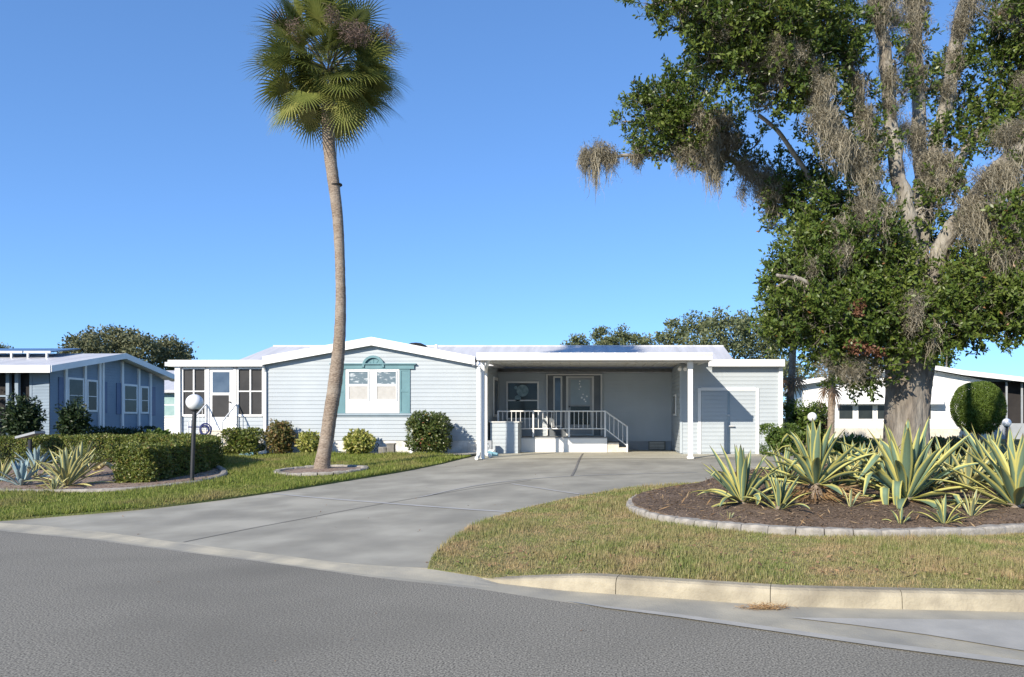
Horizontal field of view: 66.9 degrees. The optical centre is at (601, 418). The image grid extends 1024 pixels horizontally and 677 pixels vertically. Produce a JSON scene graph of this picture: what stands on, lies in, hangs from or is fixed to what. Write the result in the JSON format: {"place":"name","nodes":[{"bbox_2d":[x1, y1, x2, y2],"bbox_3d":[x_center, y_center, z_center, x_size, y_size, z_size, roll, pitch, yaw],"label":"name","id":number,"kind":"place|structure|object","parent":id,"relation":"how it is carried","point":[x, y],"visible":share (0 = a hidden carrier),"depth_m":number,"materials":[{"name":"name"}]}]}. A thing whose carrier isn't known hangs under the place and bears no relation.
{"place":"outdoors","nodes":[
{"label":"outdoors","id":0,"kind":"place"},
{"bbox_2d":[164,370,174,434],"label":"distant house","id":1,"kind":"structure","parent":0,"point":[169,404],"depth_m":45.94,"materials":[{"name":"white"}]},
{"bbox_2d":[164,393,174,417],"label":"window","id":2,"kind":"structure","parent":1,"relation":"in","point":[169,398],"depth_m":45.93,"materials":[{"name":"glass"}]},
{"bbox_2d":[0,450,471,520],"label":"lawn","id":3,"kind":"structure","parent":0,"point":[138,508],"depth_m":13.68,"materials":[{"name":"green plant"}]},
{"bbox_2d":[0,462,220,488],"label":"mulch bed","id":4,"kind":"object","parent":3,"relation":"on","point":[105,474],"visible":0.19,"depth_m":16.91,"materials":[{"name":"brown wood"}]},
{"bbox_2d":[0,458,15,480],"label":"agave","id":5,"kind":"object","parent":4,"relation":"on","point":[5,469],"visible":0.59,"depth_m":17.43,"materials":[{"name":"green plant"}]},
{"bbox_2d":[0,458,50,485],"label":"agave","id":6,"kind":"object","parent":4,"relation":"on","point":[20,469],"visible":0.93,"depth_m":16.30,"materials":[{"name":"green plant"}]},
{"bbox_2d":[15,431,44,462],"bbox_3d":[-15.676,0.836,21.072,0.550,0.993,0.400,0,0,0],"label":"yard lamp","id":7,"kind":"object","parent":4,"relation":"on","point":[31,434],"visible":0.62,"depth_m":21.03,"materials":[{"name":"metal"}]},
{"bbox_2d":[8,446,59,469],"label":"agave","id":8,"kind":"object","parent":4,"relation":"on","point":[35,454],"visible":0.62,"depth_m":19.70,"materials":[{"name":"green plant"}]},
{"bbox_2d":[34,475,68,490],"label":"agave","id":9,"kind":"object","parent":4,"relation":"on","point":[54,484],"visible":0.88,"depth_m":15.12,"materials":[{"name":"green plant"}]},
{"bbox_2d":[23,446,108,486],"bbox_3d":[-11.233,1.038,15.997,1.619,1.011,1.606,0,0,0],"label":"agave","id":10,"kind":"object","parent":4,"relation":"on","point":[69,468],"visible":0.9,"depth_m":15.93,"materials":[{"name":"green plant"}]},
{"bbox_2d":[46,440,112,477],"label":"agave","id":11,"kind":"object","parent":4,"relation":"on","point":[80,450],"visible":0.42,"depth_m":17.73,"materials":[{"name":"green plant"}]},
{"bbox_2d":[0,432,224,482],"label":"clipped hedge","id":12,"kind":"object","parent":4,"relation":"on","point":[143,458],"visible":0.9,"depth_m":18.93,"materials":[{"name":"green plant"}]},
{"bbox_2d":[0,465,227,492],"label":"bed edging","id":13,"kind":"object","parent":3,"relation":"on","point":[223,470],"visible":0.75,"depth_m":15.12,"materials":[{"name":"concrete"}]},
{"bbox_2d":[186,394,202,480],"bbox_3d":[-8.597,0.480,16.221,0.336,2.000,0.334,0,0,0],"label":"globe lamp","id":14,"kind":"object","parent":3,"relation":"on","point":[194,403],"visible":0.98,"depth_m":16.18,"materials":[{"name":"black metal"}]},
{"bbox_2d":[220,426,265,454],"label":"boxy shrub","id":15,"kind":"object","parent":3,"relation":"on","point":[241,441],"visible":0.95,"depth_m":23.20,"materials":[{"name":"green plant"}]},
{"bbox_2d":[262,418,298,453],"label":"bronze shrub","id":16,"kind":"object","parent":3,"relation":"on","point":[279,438],"visible":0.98,"depth_m":23.38,"materials":[{"name":"brown plant"}]},
{"bbox_2d":[282,467,360,472],"bbox_3d":[-6.702,1.248,18.416,1.891,0.142,1.836,0,0,0],"label":"mulch bed","id":17,"kind":"object","parent":3,"relation":"on","point":[311,469],"visible":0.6,"depth_m":18.18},
{"bbox_2d":[238,0,410,468],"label":"palm tree","id":18,"kind":"object","parent":17,"relation":"on","point":[331,103],"visible":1,"depth_m":17.96,"materials":[{"name":"green plant"}]},
{"bbox_2d":[270,452,480,454],"bbox_3d":[-9.865,1.124,23.770,12.302,0.212,1.860,0,0,1],"label":"pebble bed","id":19,"kind":"object","parent":3,"relation":"on","point":[465,453],"visible":0.1,"depth_m":23.93,"materials":[{"name":"grey gravel"}]},
{"bbox_2d":[295,429,319,452],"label":"variegated shrub","id":20,"kind":"object","parent":19,"relation":"on","point":[306,441],"visible":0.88,"depth_m":23.42,"materials":[{"name":"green plant"}]},
{"bbox_2d":[342,428,376,453],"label":"variegated shrub","id":21,"kind":"object","parent":19,"relation":"on","point":[358,440],"visible":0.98,"depth_m":23.30,"materials":[{"name":"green plant"}]},
{"bbox_2d":[403,409,454,453],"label":"round shrub","id":22,"kind":"object","parent":19,"relation":"on","point":[431,432],"visible":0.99,"depth_m":22.95,"materials":[{"name":"green plant"}]},
{"bbox_2d":[0,451,793,568],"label":"driveway","id":23,"kind":"structure","parent":0,"point":[385,534],"depth_m":12.39,"materials":[{"name":"concrete"}]},
{"bbox_2d":[184,480,527,541],"bbox_3d":[-3.499,1.423,13.001,0.267,0.278,7.446,0,0,31],"label":"driveway joint","id":24,"kind":"object","parent":23,"relation":"on","point":[333,512],"visible":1,"depth_m":11.83,"materials":[{"name":"grey concrete"}]},
{"bbox_2d":[271,493,511,511],"bbox_3d":[-3.846,1.423,13.150,5.654,0.016,0.191,0,0,30],"label":"driveway joint","id":25,"kind":"object","parent":23,"relation":"on","point":[392,503],"visible":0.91,"depth_m":12.90,"materials":[{"name":"grey concrete"}]},
{"bbox_2d":[479,450,767,458],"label":"carport slab","id":26,"kind":"structure","parent":23,"relation":"on","point":[628,454],"depth_m":22.93,"materials":[{"name":"concrete"}]},
{"bbox_2d":[0,531,1023,676],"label":"road","id":27,"kind":"structure","parent":0,"point":[75,607],"depth_m":5.75,"materials":[{"name":"grey asphalt"}]},
{"bbox_2d":[0,523,1023,659],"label":"gutter","id":28,"kind":"object","parent":27,"relation":"on","point":[778,618],"visible":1,"depth_m":6.59,"materials":[{"name":"concrete"}]},
{"bbox_2d":[733,601,796,609],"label":"dry needles","id":29,"kind":"object","parent":28,"relation":"on","point":[764,606],"visible":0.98,"depth_m":6.45,"materials":[{"name":"plant"}]},
{"bbox_2d":[792,617,1023,649],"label":"concrete wedge","id":30,"kind":"object","parent":28,"relation":"on","point":[1006,633],"visible":1,"depth_m":5.87,"materials":[{"name":"grey concrete"}]},
{"bbox_2d":[566,600,1023,664],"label":"worn road edge","id":31,"kind":"object","parent":27,"relation":"on","point":[943,652],"visible":1,"depth_m":5.55,"materials":[{"name":"asphalt"}]},
{"bbox_2d":[0,0,1023,417],"label":"sky","id":32,"kind":"structure","parent":0,"point":[143,184],"materials":[{"name":"blue"}]},
{"bbox_2d":[42,420,1019,604],"bbox_3d":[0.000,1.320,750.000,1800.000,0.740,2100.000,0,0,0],"label":"ground","id":33,"kind":"structure","parent":0,"point":[1016,444],"depth_m":28.41,"materials":[{"name":"green plant"}]},
{"bbox_2d":[0,389,48,435],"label":"dark shrub","id":34,"kind":"object","parent":33,"relation":"on","point":[21,417],"visible":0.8,"depth_m":28.72,"materials":[{"name":"green plant"}]},
{"bbox_2d":[53,394,95,435],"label":"dark shrub","id":35,"kind":"object","parent":33,"relation":"on","point":[73,419],"visible":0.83,"depth_m":29.27,"materials":[{"name":"green plant"}]},
{"bbox_2d":[0,348,174,441],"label":"neighbour house","id":36,"kind":"structure","parent":33,"relation":"on","point":[125,390],"depth_m":34.12,"materials":[{"name":"blue"}]},
{"bbox_2d":[68,377,83,406],"bbox_3d":[-22.461,-1.025,32.794,0.078,1.448,0.996,0,0,0],"label":"window","id":37,"kind":"structure","parent":36,"relation":"in","point":[75,385],"depth_m":32.73,"materials":[{"name":"grey glass"}]},
{"bbox_2d":[87,379,97,411],"bbox_3d":[-22.461,-1.015,33.849,0.078,1.410,0.700,0,0,0],"label":"window","id":38,"kind":"structure","parent":36,"relation":"in","point":[92,385],"depth_m":33.82,"materials":[{"name":"grey glass"}]},
{"bbox_2d":[124,384,137,413],"bbox_3d":[-22.461,-0.945,36.593,0.078,1.403,1.091,0,0,0],"label":"window","id":39,"kind":"structure","parent":36,"relation":"in","point":[130,390],"depth_m":36.56,"materials":[{"name":"grey glass"}]},
{"bbox_2d":[141,386,148,413],"bbox_3d":[-22.461,-0.927,37.726,0.078,1.352,0.712,0,0,0],"label":"window","id":40,"kind":"structure","parent":36,"relation":"in","point":[144,389],"depth_m":37.72,"materials":[{"name":"grey glass"}]},
{"bbox_2d":[56,323,166,362],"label":"oak","id":41,"kind":"object","parent":33,"relation":"on","point":[128,341],"visible":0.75,"depth_m":61.26,"materials":[{"name":"green plant"}]},
{"bbox_2d":[89,425,157,435],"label":"hedge","id":42,"kind":"object","parent":33,"relation":"on","point":[119,431],"visible":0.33,"depth_m":35.27,"materials":[{"name":"green plant"}]},
{"bbox_2d":[150,334,198,369],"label":"oak","id":43,"kind":"object","parent":33,"relation":"on","point":[172,346],"visible":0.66,"depth_m":64.42,"materials":[{"name":"green plant"}]},
{"bbox_2d":[188,420,211,434],"bbox_3d":[-12.032,0.557,22.984,0.726,1.087,0.111,0,0,0],"label":"yard ornament","id":44,"kind":"object","parent":33,"relation":"on","point":[205,426],"visible":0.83,"depth_m":22.99,"materials":[{"name":"blue paint"}]},
{"bbox_2d":[165,337,784,459],"bbox_3d":[-4.373,-0.838,27.735,20.054,4.275,13.730,0,0,0],"label":"mobile home","id":45,"kind":"object","parent":33,"relation":"on","point":[690,400],"visible":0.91,"depth_m":24.18,"materials":[{"name":"white"}]},
{"bbox_2d":[209,370,232,429],"bbox_3d":[-11.971,-0.599,24.150,0.737,1.882,0.100,0,0,0],"label":"sunroom door","id":46,"kind":"structure","parent":45,"relation":"in","point":[220,381],"depth_m":24.15,"materials":[{"name":"white paint"}]},
{"bbox_2d":[346,369,399,412],"bbox_3d":[-7.205,-0.885,24.162,1.691,1.409,0.075,0,0,0],"label":"window","id":47,"kind":"structure","parent":45,"relation":"in","point":[367,390],"depth_m":24.14,"materials":[{"name":"white paint"}]},
{"bbox_2d":[493,377,497,416],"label":"side window","id":48,"kind":"structure","parent":45,"relation":"in","point":[495,380],"depth_m":25.87,"materials":[{"name":"grey glass"}]},
{"bbox_2d":[506,381,538,418],"bbox_3d":[-2.774,-0.646,26.970,1.145,1.336,0.060,0,0,0],"label":"window","id":49,"kind":"structure","parent":45,"relation":"in","point":[520,395],"depth_m":26.97,"materials":[{"name":"grey glass"}]},
{"bbox_2d":[568,378,591,433],"bbox_3d":[-0.751,-0.449,26.895,0.830,1.973,0.090,0,0,0],"label":"front door","id":50,"kind":"structure","parent":45,"relation":"in","point":[579,389],"depth_m":26.90,"materials":[{"name":"grey paint"}]},
{"bbox_2d":[560,333,590,344],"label":"oak","id":51,"kind":"object","parent":33,"relation":"on","point":[577,340],"visible":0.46,"depth_m":72.11,"materials":[{"name":"green plant"}]},
{"bbox_2d":[585,323,650,344],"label":"oak","id":52,"kind":"object","parent":33,"relation":"on","point":[624,337],"visible":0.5,"depth_m":70.11,"materials":[{"name":"green plant"}]},
{"bbox_2d":[658,514,678,523],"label":"edging stone","id":53,"kind":"object","parent":33,"relation":"on","point":[668,518],"visible":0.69,"depth_m":10.39,"materials":[{"name":"concrete"}]},
{"bbox_2d":[674,517,700,526],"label":"edging stone","id":54,"kind":"object","parent":33,"relation":"on","point":[688,520],"visible":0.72,"depth_m":10.17,"materials":[{"name":"concrete"}]},
{"bbox_2d":[695,519,720,529],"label":"edging stone","id":55,"kind":"object","parent":33,"relation":"on","point":[710,523],"visible":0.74,"depth_m":9.93,"materials":[{"name":"concrete"}]},
{"bbox_2d":[637,305,799,371],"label":"oak","id":56,"kind":"object","parent":33,"relation":"on","point":[702,327],"visible":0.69,"depth_m":55.78,"materials":[{"name":"green plant"}]},
{"bbox_2d":[717,521,744,531],"bbox_3d":[1.653,1.398,9.801,0.332,0.168,0.195,0,0,35],"label":"edging stone","id":57,"kind":"object","parent":33,"relation":"on","point":[729,525],"visible":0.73,"depth_m":9.74,"materials":[{"name":"concrete"}]},
{"bbox_2d":[483,573,1023,611],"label":"kerb","id":58,"kind":"structure","parent":33,"relation":"on","point":[1001,600],"depth_m":6.60,"materials":[{"name":"concrete"}]},
{"bbox_2d":[741,523,768,533],"bbox_3d":[1.936,1.401,9.636,0.334,0.166,0.189,0,0,25],"label":"edging stone","id":59,"kind":"object","parent":33,"relation":"on","point":[758,527],"visible":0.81,"depth_m":9.56,"materials":[{"name":"concrete"}]},
{"bbox_2d":[759,422,799,455],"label":"box hedge","id":60,"kind":"object","parent":33,"relation":"on","point":[775,436],"visible":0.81,"depth_m":22.66,"materials":[{"name":"green plant"}]},
{"bbox_2d":[754,301,807,428],"bbox_3d":[6.860,-1.918,27.503,3.077,6.105,2.919,0,0,0],"label":"thin palm","id":61,"kind":"object","parent":33,"relation":"on","point":[790,382],"visible":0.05,"depth_m":27.38,"materials":[{"name":"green plant"}]},
{"bbox_2d":[768,525,796,535],"bbox_3d":[2.241,1.405,9.511,0.332,0.158,0.204,0,0,21],"label":"edging stone","id":62,"kind":"object","parent":33,"relation":"on","point":[782,529],"visible":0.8,"depth_m":9.43,"materials":[{"name":"concrete"}]},
{"bbox_2d":[783,358,825,406],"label":"oak","id":63,"kind":"object","parent":33,"relation":"on","point":[800,368],"visible":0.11,"depth_m":51.11,"materials":[{"name":"green plant"}]},
{"bbox_2d":[783,398,827,450],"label":"tall shrub","id":64,"kind":"object","parent":33,"relation":"on","point":[798,415],"visible":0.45,"depth_m":25.35,"materials":[{"name":"green plant"}]},
{"bbox_2d":[796,526,823,535],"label":"edging stone","id":65,"kind":"object","parent":33,"relation":"on","point":[808,530],"visible":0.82,"depth_m":9.33,"materials":[{"name":"concrete"}]},
{"bbox_2d":[797,343,843,438],"bbox_3d":[7.413,-1.635,24.978,2.991,5.435,3.087,0,0,0],"label":"thin palm","id":66,"kind":"object","parent":33,"relation":"on","point":[833,392],"visible":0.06,"depth_m":24.90,"materials":[{"name":"brown plant"}]},
{"bbox_2d":[824,527,852,536],"bbox_3d":[2.875,1.402,9.336,0.333,0.165,0.202,0,0,10],"label":"edging stone","id":67,"kind":"object","parent":33,"relation":"on","point":[831,531],"visible":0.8,"depth_m":9.26,"materials":[{"name":"concrete"}]},
{"bbox_2d":[830,431,877,456],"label":"shrub","id":68,"kind":"object","parent":33,"relation":"on","point":[859,439],"visible":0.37,"depth_m":20.32,"materials":[{"name":"green plant"}]},
{"bbox_2d":[853,528,881,537],"bbox_3d":[3.201,1.406,9.297,0.331,0.157,0.199,0,0,3],"label":"edging stone","id":69,"kind":"object","parent":33,"relation":"on","point":[865,531],"visible":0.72,"depth_m":9.22,"materials":[{"name":"concrete"}]},
{"bbox_2d":[880,528,909,536],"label":"edging stone","id":70,"kind":"object","parent":33,"relation":"on","point":[897,531],"visible":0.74,"depth_m":9.21,"materials":[{"name":"concrete"}]},
{"bbox_2d":[783,366,1023,438],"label":"white house","id":71,"kind":"structure","parent":33,"relation":"on","point":[864,416],"depth_m":36.80,"materials":[{"name":"white paint"}]},
{"bbox_2d":[837,404,853,419],"bbox_3d":[11.950,-0.340,37.580,0.791,0.839,0.058,0,0,11],"label":"window","id":72,"kind":"structure","parent":71,"relation":"in","point":[847,411],"depth_m":37.56,"materials":[{"name":"grey glass"}]},
{"bbox_2d":[857,404,873,419],"bbox_3d":[12.846,-0.338,37.406,0.815,0.836,0.058,0,0,11],"label":"window","id":73,"kind":"structure","parent":71,"relation":"in","point":[864,411],"depth_m":37.38,"materials":[{"name":"grey glass"}]},
{"bbox_2d":[876,404,883,419],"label":"window","id":74,"kind":"structure","parent":71,"relation":"in","point":[879,407],"depth_m":37.25,"materials":[{"name":"grey glass"}]},
{"bbox_2d":[905,527,935,536],"bbox_3d":[3.861,1.403,9.312,0.333,0.164,0.192,0,0,-6],"label":"edging stone","id":75,"kind":"object","parent":33,"relation":"on","point":[921,530],"visible":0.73,"depth_m":9.23,"materials":[{"name":"concrete"}]},
{"bbox_2d":[932,527,960,536],"bbox_3d":[4.187,1.402,9.357,0.333,0.165,0.193,0,0,-10],"label":"edging stone","id":76,"kind":"object","parent":33,"relation":"on","point":[946,530],"visible":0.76,"depth_m":9.28,"materials":[{"name":"concrete"}]},
{"bbox_2d":[937,349,960,367],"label":"conifer","id":77,"kind":"object","parent":33,"relation":"on","point":[944,363],"visible":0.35,"depth_m":52.78,"materials":[{"name":"green plant"}]},
{"bbox_2d":[930,434,968,455],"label":"shrub","id":78,"kind":"object","parent":33,"relation":"on","point":[943,441],"visible":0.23,"depth_m":20.80,"materials":[{"name":"green plant"}]},
{"bbox_2d":[956,526,984,535],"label":"edging stone","id":79,"kind":"object","parent":33,"relation":"on","point":[971,530],"visible":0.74,"depth_m":9.35,"materials":[{"name":"concrete"}]},
{"bbox_2d":[949,380,1007,440],"bbox_3d":[16.147,-0.334,32.998,2.283,2.639,2.139,0,0,0],"label":"topiary bush","id":80,"kind":"object","parent":33,"relation":"on","point":[977,406],"visible":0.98,"depth_m":32.40,"materials":[{"name":"green plant"}]},
{"bbox_2d":[976,524,1006,534],"bbox_3d":[4.827,1.400,9.520,0.331,0.164,0.200,0,0,-18],"label":"edging stone","id":81,"kind":"object","parent":33,"relation":"on","point":[991,529],"visible":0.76,"depth_m":9.44,"materials":[{"name":"concrete"}]},
{"bbox_2d":[1002,418,1011,445],"bbox_3d":[14.242,0.482,27.000,0.300,0.995,0.298,0,0,0],"label":"globe lamp","id":82,"kind":"object","parent":33,"relation":"on","point":[1006,423],"visible":0.93,"depth_m":26.96,"materials":[{"name":"white glass"}]},
{"bbox_2d":[999,523,1023,533],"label":"edging stone","id":83,"kind":"object","parent":33,"relation":"on","point":[1014,527],"visible":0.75,"depth_m":9.54,"materials":[{"name":"concrete"}]},
{"bbox_2d":[428,453,1023,598],"bbox_3d":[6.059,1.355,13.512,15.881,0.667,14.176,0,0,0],"label":"lawn","id":84,"kind":"structure","parent":0,"point":[701,549],"depth_m":7.98,"materials":[{"name":"plant"}]},
{"bbox_2d":[456,540,1005,579],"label":"fallen leaves","id":85,"kind":"object","parent":84,"relation":"on","point":[512,552],"visible":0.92,"depth_m":7.76,"materials":[{"name":"brown plant"}]},
{"bbox_2d":[630,460,1023,534],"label":"mulch bed","id":86,"kind":"object","parent":84,"relation":"on","point":[862,509],"visible":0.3,"depth_m":10.67,"materials":[{"name":"brown plant"}]},
{"bbox_2d":[691,444,799,507],"bbox_3d":[2.142,0.923,11.471,1.700,1.125,1.559,0,0,-13],"label":"agave","id":87,"kind":"object","parent":86,"relation":"on","point":[737,487],"visible":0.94,"depth_m":11.37,"materials":[{"name":"green plant"}]},
{"bbox_2d":[740,470,812,509],"bbox_3d":[2.489,1.002,10.843,1.059,0.642,1.063,0,0,0],"label":"agave","id":88,"kind":"object","parent":86,"relation":"on","point":[779,491],"visible":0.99,"depth_m":10.81,"materials":[{"name":"green plant"}]},
{"bbox_2d":[749,443,824,484],"bbox_3d":[3.200,0.876,13.758,1.478,0.927,1.469,0,0,0],"label":"agave","id":89,"kind":"object","parent":86,"relation":"on","point":[784,468],"visible":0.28,"depth_m":13.74,"materials":[{"name":"green plant"}]},
{"bbox_2d":[576,0,1023,454],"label":"live oak","id":90,"kind":"object","parent":86,"relation":"on","point":[894,304],"visible":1,"depth_m":15.40,"materials":[{"name":"green plant"}]},
{"bbox_2d":[748,417,876,502],"bbox_3d":[3.338,0.629,12.001,1.947,1.310,1.868,0,0,-34],"label":"agave","id":91,"kind":"object","parent":86,"relation":"on","point":[814,476],"visible":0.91,"depth_m":11.75,"materials":[{"name":"green plant"}]},
{"bbox_2d":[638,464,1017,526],"bbox_3d":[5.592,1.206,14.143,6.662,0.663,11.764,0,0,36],"label":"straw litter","id":92,"kind":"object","parent":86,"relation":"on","point":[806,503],"visible":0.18,"depth_m":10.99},
{"bbox_2d":[823,454,873,489],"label":"agave","id":93,"kind":"object","parent":86,"relation":"on","point":[829,461],"visible":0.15,"depth_m":13.27,"materials":[{"name":"green plant"}]},
{"bbox_2d":[831,487,867,506],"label":"agave","id":94,"kind":"object","parent":86,"relation":"on","point":[850,498],"visible":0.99,"depth_m":11.06,"materials":[{"name":"green plant"}]},
{"bbox_2d":[824,433,876,475],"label":"agave","id":95,"kind":"object","parent":86,"relation":"on","point":[844,448],"visible":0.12,"depth_m":15.01,"materials":[{"name":"green plant"}]},
{"bbox_2d":[829,439,881,483],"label":"agave","id":96,"kind":"object","parent":86,"relation":"on","point":[847,468],"visible":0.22,"depth_m":13.68,"materials":[{"name":"green plant"}]},
{"bbox_2d":[851,453,892,487],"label":"agave","id":97,"kind":"object","parent":86,"relation":"on","point":[883,466],"visible":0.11,"depth_m":13.24,"materials":[{"name":"green plant"}]},
{"bbox_2d":[883,506,913,523],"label":"agave","id":98,"kind":"object","parent":86,"relation":"on","point":[901,516],"visible":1,"depth_m":10.01,"materials":[{"name":"green plant"}]},
{"bbox_2d":[836,415,986,508],"bbox_3d":[4.684,0.799,11.691,2.412,1.730,2.432,0,0,0],"label":"agave","id":99,"kind":"object","parent":86,"relation":"on","point":[910,469],"visible":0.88,"depth_m":11.52,"materials":[{"name":"green plant"}]},
{"bbox_2d":[915,493,971,523],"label":"agave","id":100,"kind":"object","parent":86,"relation":"on","point":[940,517],"visible":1,"depth_m":10.01,"materials":[{"name":"green plant"}]},
{"bbox_2d":[925,449,969,491],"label":"agave","id":101,"kind":"object","parent":86,"relation":"on","point":[946,477],"visible":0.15,"depth_m":12.83,"materials":[{"name":"green plant"}]},
{"bbox_2d":[922,435,977,486],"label":"agave","id":102,"kind":"object","parent":86,"relation":"on","point":[949,461],"visible":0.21,"depth_m":13.68,"materials":[{"name":"green plant"}]},
{"bbox_2d":[933,447,991,491],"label":"agave","id":103,"kind":"object","parent":86,"relation":"on","point":[968,470],"visible":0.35,"depth_m":13.02,"materials":[{"name":"green plant"}]},
{"bbox_2d":[947,488,998,515],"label":"agave","id":104,"kind":"object","parent":86,"relation":"on","point":[971,511],"visible":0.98,"depth_m":10.37,"materials":[{"name":"green plant"}]},
{"bbox_2d":[929,426,1023,507],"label":"agave","id":105,"kind":"object","parent":86,"relation":"on","point":[1007,483],"visible":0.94,"depth_m":10.92,"materials":[{"name":"green plant"}]},
{"bbox_2d":[958,423,1021,485],"bbox_3d":[6.922,0.662,13.508,1.906,1.206,2.163,0,0,0],"label":"agave","id":106,"kind":"object","parent":86,"relation":"on","point":[977,451],"visible":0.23,"depth_m":13.52,"materials":[{"name":"green plant"}]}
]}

